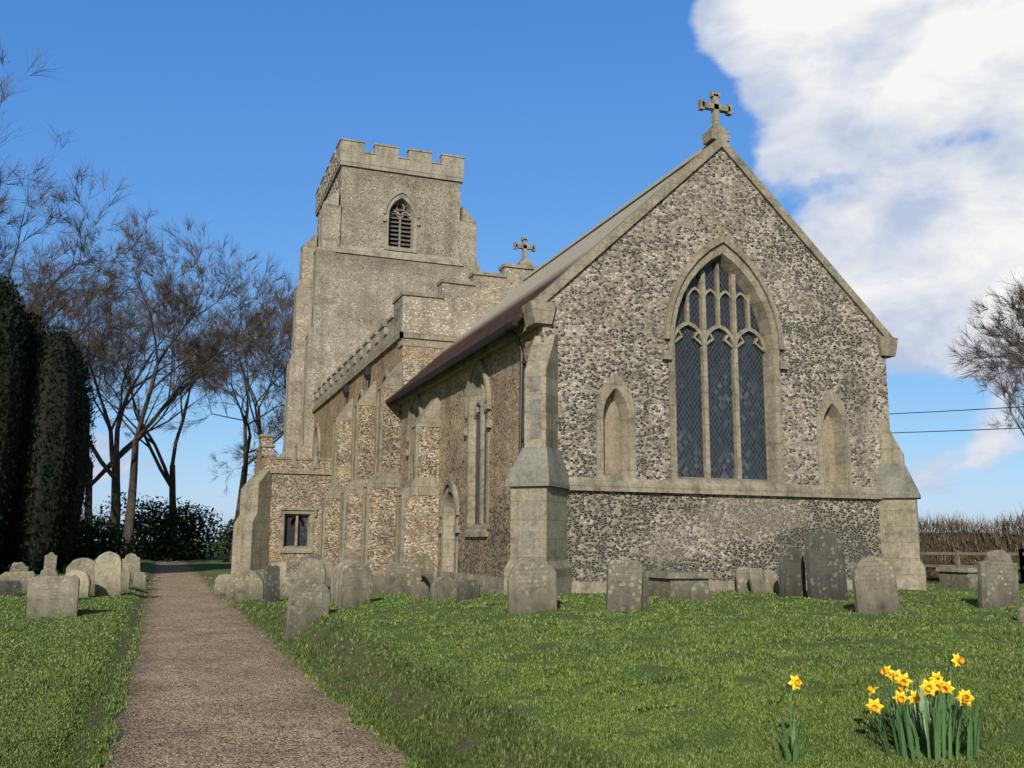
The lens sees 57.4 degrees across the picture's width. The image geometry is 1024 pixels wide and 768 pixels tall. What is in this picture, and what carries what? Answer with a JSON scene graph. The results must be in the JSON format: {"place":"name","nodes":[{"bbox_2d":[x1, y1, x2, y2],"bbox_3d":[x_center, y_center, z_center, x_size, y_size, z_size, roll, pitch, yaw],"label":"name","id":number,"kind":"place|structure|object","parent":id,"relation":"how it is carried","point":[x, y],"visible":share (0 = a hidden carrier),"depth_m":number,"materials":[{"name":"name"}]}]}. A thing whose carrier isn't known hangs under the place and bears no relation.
{"place":"outdoors","nodes":[
{"label":"outdoors","id":0,"kind":"place"},
{"bbox_2d":[317,165,460,370],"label":"tower walls","id":1,"kind":"structure","parent":0,"point":[370,288],"depth_m":43.83,"materials":[{"name":"beige stone"}]},
{"bbox_2d":[284,204,479,463],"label":"tower buttresses","id":2,"kind":"structure","parent":1,"relation":"attached to","point":[321,361],"depth_m":42.98,"materials":[{"name":"beige stone"}]},
{"bbox_2d":[316,140,463,210],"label":"battlement parapet","id":3,"kind":"structure","parent":1,"relation":"on","point":[382,156],"depth_m":44.76,"materials":[{"name":"beige stone"}]},
{"bbox_2d":[315,156,337,229],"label":"tower flushwork","id":4,"kind":"object","parent":3,"relation":"attached to","point":[333,190],"visible":0.82,"depth_m":46.67,"materials":[{"name":"beige stone"}]},
{"bbox_2d":[314,267,533,406],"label":"nave parapet walls","id":5,"kind":"structure","parent":0,"point":[460,310],"depth_m":26.93,"materials":[{"name":"beige stone"}]},
{"bbox_2d":[212,587,641,767],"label":"bank grass","id":6,"kind":"structure","parent":0,"point":[554,750],"depth_m":7.15,"materials":[{"name":"green plant"}]},
{"bbox_2d":[0,573,1023,767],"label":"grass","id":7,"kind":"structure","parent":0,"point":[43,744],"depth_m":7.65,"materials":[{"name":"green plant"}]},
{"bbox_2d":[0,542,1023,767],"bbox_3d":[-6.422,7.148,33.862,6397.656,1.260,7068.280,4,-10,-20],"label":"terrain","id":8,"kind":"structure","parent":0,"point":[215,681],"depth_m":9.46,"materials":[{"name":"green plant"}]},
{"bbox_2d":[0,572,11,579],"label":"gravestone","id":9,"kind":"object","parent":8,"relation":"on","point":[5,576],"visible":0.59,"depth_m":26.67,"materials":[{"name":"grey stone"}]},
{"bbox_2d":[0,580,21,595],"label":"gravestone","id":10,"kind":"object","parent":8,"relation":"on","point":[10,587],"visible":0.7,"depth_m":23.77,"materials":[{"name":"grey stone"}]},
{"bbox_2d":[10,562,28,571],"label":"gravestone","id":11,"kind":"object","parent":8,"relation":"on","point":[19,566],"visible":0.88,"depth_m":30.21,"materials":[{"name":"grey stone"}]},
{"bbox_2d":[10,571,35,591],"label":"gravestone","id":12,"kind":"object","parent":8,"relation":"on","point":[23,577],"visible":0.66,"depth_m":25.55,"materials":[{"name":"grey stone"}]},
{"bbox_2d":[36,568,58,576],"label":"gravestone","id":13,"kind":"object","parent":8,"relation":"on","point":[49,572],"visible":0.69,"depth_m":29.84,"materials":[{"name":"grey stone"}]},
{"bbox_2d":[0,273,96,574],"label":"yew tree","id":14,"kind":"object","parent":8,"relation":"on","point":[46,406],"visible":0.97,"depth_m":37.37,"materials":[{"name":"green plant"}]},
{"bbox_2d":[44,552,56,568],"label":"gravestone","id":15,"kind":"object","parent":8,"relation":"on","point":[50,560],"visible":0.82,"depth_m":35.42,"materials":[{"name":"grey stone"}]},
{"bbox_2d":[26,575,79,617],"bbox_3d":[-8.439,4.108,17.204,0.854,1.139,0.152,2,-13,-21],"label":"gravestone","id":16,"kind":"object","parent":8,"relation":"on","point":[53,596],"visible":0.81,"depth_m":17.18,"materials":[{"name":"grey stone"}]},
{"bbox_2d":[65,570,90,597],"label":"gravestone","id":17,"kind":"object","parent":8,"relation":"on","point":[85,582],"visible":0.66,"depth_m":22.89,"materials":[{"name":"beige stone"}]},
{"bbox_2d":[66,558,94,591],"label":"gravestone","id":18,"kind":"object","parent":8,"relation":"on","point":[87,565],"visible":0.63,"depth_m":25.50,"materials":[{"name":"grey stone"}]},
{"bbox_2d":[95,551,121,595],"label":"gravestone","id":19,"kind":"object","parent":8,"relation":"on","point":[108,565],"visible":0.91,"depth_m":23.79,"materials":[{"name":"beige stone"}]},
{"bbox_2d":[0,491,234,564],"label":"evergreen shrubs","id":20,"kind":"object","parent":8,"relation":"on","point":[161,545],"visible":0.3,"depth_m":72.91,"materials":[{"name":"green plant"}]},
{"bbox_2d":[121,569,130,589],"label":"gravestone","id":21,"kind":"object","parent":8,"relation":"on","point":[125,578],"visible":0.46,"depth_m":26.64,"materials":[{"name":"grey stone"}]},
{"bbox_2d":[122,553,139,578],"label":"gravestone","id":22,"kind":"object","parent":8,"relation":"on","point":[131,562],"visible":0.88,"depth_m":34.50,"materials":[{"name":"grey stone"}]},
{"bbox_2d":[133,572,146,589],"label":"gravestone","id":23,"kind":"object","parent":8,"relation":"on","point":[139,579],"visible":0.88,"depth_m":29.13,"materials":[{"name":"grey stone"}]},
{"bbox_2d":[215,574,231,593],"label":"gravestone","id":24,"kind":"object","parent":8,"relation":"on","point":[221,580],"visible":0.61,"depth_m":27.43,"materials":[{"name":"beige stone"}]},
{"bbox_2d":[226,569,263,600],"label":"gravestone","id":25,"kind":"object","parent":8,"relation":"on","point":[245,584],"visible":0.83,"depth_m":24.16,"materials":[{"name":"grey stone"}]},
{"bbox_2d":[253,569,263,579],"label":"gravestone","id":26,"kind":"object","parent":8,"relation":"on","point":[260,572],"visible":0.07,"depth_m":25.91,"materials":[{"name":"grey stone"}]},
{"bbox_2d":[264,565,279,603],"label":"gravestone","id":27,"kind":"object","parent":8,"relation":"on","point":[271,583],"visible":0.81,"depth_m":21.62,"materials":[{"name":"grey stone"}]},
{"bbox_2d":[271,562,286,593],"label":"gravestone","id":28,"kind":"object","parent":8,"relation":"on","point":[283,568],"visible":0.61,"depth_m":26.03,"materials":[{"name":"beige stone"}]},
{"bbox_2d":[281,571,296,596],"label":"gravestone","id":29,"kind":"object","parent":8,"relation":"on","point":[288,580],"visible":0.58,"depth_m":24.20,"materials":[{"name":"beige stone"}]},
{"bbox_2d":[268,473,330,572],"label":"porch walls","id":30,"kind":"structure","parent":8,"relation":"on","point":[299,490],"depth_m":34.67,"materials":[{"name":"stone"}]},
{"bbox_2d":[254,437,331,473],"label":"porch parapet walls","id":31,"kind":"structure","parent":30,"relation":"on","point":[268,462],"depth_m":35.05,"materials":[{"name":"beige stone"}]},
{"bbox_2d":[283,576,330,641],"bbox_3d":[-3.129,3.544,14.327,0.650,1.171,0.115,9,-11,-28],"label":"gravestone","id":32,"kind":"object","parent":8,"relation":"on","point":[309,598],"visible":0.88,"depth_m":14.28,"materials":[{"name":"grey stone"}]},
{"bbox_2d":[297,558,325,581],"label":"gravestone","id":33,"kind":"object","parent":8,"relation":"on","point":[312,567],"visible":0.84,"depth_m":19.03,"materials":[{"name":"grey stone"}]},
{"bbox_2d":[301,554,322,561],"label":"gravestone","id":34,"kind":"object","parent":8,"relation":"on","point":[318,556],"visible":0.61,"depth_m":27.69,"materials":[{"name":"grey stone"}]},
{"bbox_2d":[320,559,334,579],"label":"gravestone","id":35,"kind":"object","parent":8,"relation":"on","point":[329,566],"visible":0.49,"depth_m":24.67,"materials":[{"name":"grey stone"}]},
{"bbox_2d":[325,575,330,589],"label":"gravestone","id":36,"kind":"object","parent":8,"relation":"on","point":[327,581],"visible":0.19,"depth_m":20.23,"materials":[{"name":"grey stone"}]},
{"bbox_2d":[330,559,351,601],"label":"gravestone","id":37,"kind":"object","parent":8,"relation":"on","point":[334,577],"visible":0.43,"depth_m":18.19,"materials":[{"name":"grey stone"}]},
{"bbox_2d":[338,551,360,563],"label":"gravestone","id":38,"kind":"object","parent":8,"relation":"on","point":[350,555],"visible":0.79,"depth_m":19.06,"materials":[{"name":"grey stone"}]},
{"bbox_2d":[337,560,370,608],"bbox_3d":[-2.699,3.605,15.985,0.574,1.186,0.135,5,-5,-35],"label":"gravestone","id":39,"kind":"object","parent":8,"relation":"on","point":[354,582],"visible":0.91,"depth_m":15.92,"materials":[{"name":"grey stone"}]},
{"bbox_2d":[370,574,384,595],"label":"gravestone","id":40,"kind":"object","parent":8,"relation":"on","point":[377,584],"visible":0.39,"depth_m":18.47,"materials":[{"name":"grey stone"}]},
{"bbox_2d":[312,342,445,481],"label":"nave walls","id":41,"kind":"structure","parent":8,"relation":"on","point":[415,360],"depth_m":29.25,"materials":[{"name":"brown stone"}]},
{"bbox_2d":[320,388,400,571],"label":"aisle buttresses","id":42,"kind":"structure","parent":41,"relation":"attached to","point":[381,536],"depth_m":28.19,"materials":[{"name":"beige stone"}]},
{"bbox_2d":[280,137,479,463],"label":"tower stone dressings","id":43,"kind":"structure","parent":8,"relation":"on","point":[402,198],"depth_m":44.45,"materials":[{"name":"beige stone"}]},
{"bbox_2d":[388,208,410,245],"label":"window louvers","id":44,"kind":"object","parent":43,"relation":"on","point":[399,227],"visible":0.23,"depth_m":44.56,"materials":[{"name":"grey wood"}]},
{"bbox_2d":[384,563,422,594],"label":"gravestone","id":45,"kind":"object","parent":8,"relation":"on","point":[401,578],"visible":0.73,"depth_m":18.52,"materials":[{"name":"grey stone"}]},
{"bbox_2d":[411,582,428,599],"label":"gravestone","id":46,"kind":"object","parent":8,"relation":"on","point":[420,590],"visible":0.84,"depth_m":15.57,"materials":[{"name":"grey stone"}]},
{"bbox_2d":[407,552,433,590],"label":"gravestone","id":47,"kind":"object","parent":8,"relation":"on","point":[424,561],"visible":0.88,"depth_m":19.20,"materials":[{"name":"grey stone"}]},
{"bbox_2d":[343,320,526,453],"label":"rainwater goods","id":48,"kind":"object","parent":8,"relation":"on","point":[507,328],"visible":0.56,"depth_m":18.14,"materials":[{"name":"black metal"}]},
{"bbox_2d":[431,575,457,601],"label":"gravestone","id":49,"kind":"object","parent":8,"relation":"on","point":[443,587],"visible":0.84,"depth_m":14.71,"materials":[{"name":"grey stone"}]},
{"bbox_2d":[457,580,479,601],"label":"gravestone","id":50,"kind":"object","parent":8,"relation":"on","point":[468,589],"visible":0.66,"depth_m":14.27,"materials":[{"name":"grey stone"}]},
{"bbox_2d":[0,62,1023,562],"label":"bare trees","id":51,"kind":"object","parent":8,"relation":"on","point":[118,454],"visible":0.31,"depth_m":66.39,"materials":[{"name":"brown plant"}]},
{"bbox_2d":[0,34,1023,494],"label":"tree twigs","id":52,"kind":"object","parent":51,"relation":"attached to","point":[166,296],"visible":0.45,"depth_m":60.92,"materials":[{"name":"brown"}]},
{"bbox_2d":[507,557,556,614],"bbox_3d":[0.267,2.816,12.194,0.662,1.104,0.117,1,-5,-15],"label":"gravestone","id":53,"kind":"object","parent":8,"relation":"on","point":[531,584],"visible":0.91,"depth_m":12.15,"materials":[{"name":"grey stone"}]},
{"bbox_2d":[231,91,926,594],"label":"stone dressings","id":54,"kind":"structure","parent":8,"relation":"on","point":[899,535],"depth_m":17.86,"materials":[{"name":"stone"}]},
{"bbox_2d":[284,203,766,545],"bbox_3d":[-2.814,-2.356,33.703,8.835,16.215,33.800,4,-10,-20],"label":"window glass","id":55,"kind":"object","parent":54,"relation":"on","point":[689,411],"visible":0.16,"depth_m":17.58,"materials":[{"name":"black"}]},
{"bbox_2d":[505,375,920,547],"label":"dark stone caps","id":56,"kind":"object","parent":54,"relation":"on","point":[539,466],"visible":0.93,"depth_m":15.55,"materials":[{"name":"stone"}]},
{"bbox_2d":[605,560,642,611],"bbox_3d":[1.476,2.861,12.359,0.486,1.066,0.085,5,-10,-12],"label":"gravestone","id":57,"kind":"object","parent":8,"relation":"on","point":[624,587],"visible":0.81,"depth_m":12.35,"materials":[{"name":"grey stone"}]},
{"bbox_2d":[399,148,889,581],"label":"chancel walls","id":58,"kind":"structure","parent":8,"relation":"on","point":[611,301],"depth_m":17.38,"materials":[{"name":"grey stone"}]},
{"bbox_2d":[397,426,439,570],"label":"chancel buttresses","id":59,"kind":"structure","parent":58,"relation":"attached to","point":[420,523],"depth_m":21.52,"materials":[{"name":"beige stone"}]},
{"bbox_2d":[394,145,706,394],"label":"chancel roof tiles","id":60,"kind":"object","parent":58,"relation":"on","point":[532,286],"visible":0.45,"depth_m":21.38,"materials":[{"name":"tile"}]},
{"bbox_2d":[603,397,835,481],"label":"blind niches","id":61,"kind":"object","parent":58,"relation":"attached to","point":[611,440],"visible":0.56,"depth_m":16.64,"materials":[{"name":"beige stone"}]},
{"bbox_2d":[641,569,650,609],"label":"gravestone","id":62,"kind":"object","parent":8,"relation":"on","point":[645,602],"visible":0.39,"depth_m":12.60,"materials":[{"name":"grey stone"}]},
{"bbox_2d":[645,571,713,600],"bbox_3d":[2.560,3.272,14.617,0.812,0.675,0.900,5,-10,-23],"label":"chest tomb","id":63,"kind":"object","parent":8,"relation":"on","point":[672,584],"visible":0.5,"depth_m":14.28,"materials":[{"name":"grey stone"}]},
{"bbox_2d":[689,581,709,601],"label":"gravestone","id":64,"kind":"object","parent":8,"relation":"on","point":[699,590],"visible":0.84,"depth_m":13.95,"materials":[{"name":"grey stone"}]},
{"bbox_2d":[735,567,750,591],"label":"gravestone","id":65,"kind":"object","parent":8,"relation":"on","point":[742,580],"visible":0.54,"depth_m":16.26,"materials":[{"name":"grey stone"}]},
{"bbox_2d":[748,568,766,592],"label":"gravestone","id":66,"kind":"object","parent":8,"relation":"on","point":[756,580],"visible":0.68,"depth_m":15.82,"materials":[{"name":"grey stone"}]},
{"bbox_2d":[763,569,778,592],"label":"gravestone","id":67,"kind":"object","parent":8,"relation":"on","point":[771,580],"visible":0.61,"depth_m":16.04,"materials":[{"name":"grey stone"}]},
{"bbox_2d":[769,675,806,762],"bbox_3d":[1.470,1.741,4.819,0.238,0.468,0.184,9,-13,-40],"label":"daffodil","id":68,"kind":"object","parent":8,"relation":"on","point":[797,683],"visible":0.94,"depth_m":4.80,"materials":[{"name":"green plant"}]},
{"bbox_2d":[778,546,805,596],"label":"gravestone","id":69,"kind":"object","parent":8,"relation":"on","point":[791,572],"visible":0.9,"depth_m":15.07,"materials":[{"name":"grey stone"}]},
{"bbox_2d":[805,528,847,600],"bbox_3d":[4.955,3.033,14.761,0.724,1.499,0.130,2,-10,-24],"label":"gravestone","id":70,"kind":"object","parent":8,"relation":"on","point":[825,566],"visible":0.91,"depth_m":14.71,"materials":[{"name":"grey stone"}]},
{"bbox_2d":[852,556,899,614],"bbox_3d":[4.857,2.873,12.474,0.612,1.149,0.110,-1,-10,-10],"label":"gravestone","id":71,"kind":"object","parent":8,"relation":"on","point":[874,584],"visible":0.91,"depth_m":12.45,"materials":[{"name":"grey stone"}]},
{"bbox_2d":[855,653,1003,761],"bbox_3d":[2.113,1.627,4.727,0.753,0.505,0.672,9,-13,-41],"label":"daffodil clump","id":72,"kind":"object","parent":8,"relation":"on","point":[947,720],"visible":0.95,"depth_m":4.64,"materials":[{"name":"green plant"}]},
{"bbox_2d":[935,567,977,587],"bbox_3d":[10.089,4.471,20.857,0.757,0.745,0.900,5,-10,-23],"label":"chest tomb","id":73,"kind":"object","parent":8,"relation":"on","point":[962,577],"visible":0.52,"depth_m":20.65,"materials":[{"name":"grey stone"}]},
{"bbox_2d":[918,506,1023,582],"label":"boundary hedge","id":74,"kind":"object","parent":8,"relation":"on","point":[1004,528],"depth_m":37.75,"materials":[{"name":"brown plant"}]},
{"bbox_2d":[920,549,1023,583],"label":"post and rail fence","id":75,"kind":"object","parent":8,"relation":"on","point":[958,553],"visible":0.17,"depth_m":36.69,"materials":[{"name":"brown wood"}]},
{"bbox_2d":[977,550,1018,608],"bbox_3d":[7.037,3.019,13.539,0.625,1.232,0.112,5,-9,-12],"label":"gravestone","id":76,"kind":"object","parent":8,"relation":"on","point":[997,572],"visible":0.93,"depth_m":13.51,"materials":[{"name":"grey stone"}]},
{"bbox_2d":[1017,602,1023,621],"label":"gravestone","id":77,"kind":"object","parent":8,"relation":"on","point":[1020,614],"visible":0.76,"depth_m":11.49,"materials":[{"name":"grey stone"}]},
{"bbox_2d":[0,0,1023,541],"label":"sky","id":78,"kind":"structure","parent":0,"point":[891,132],"materials":[{"name":"blue"}]},
{"bbox_2d":[890,406,1023,432],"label":"overhead wires","id":79,"kind":"object","parent":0,"point":[956,410],"visible":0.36,"depth_m":52.97,"materials":[{"name":"black metal"}]}
]}

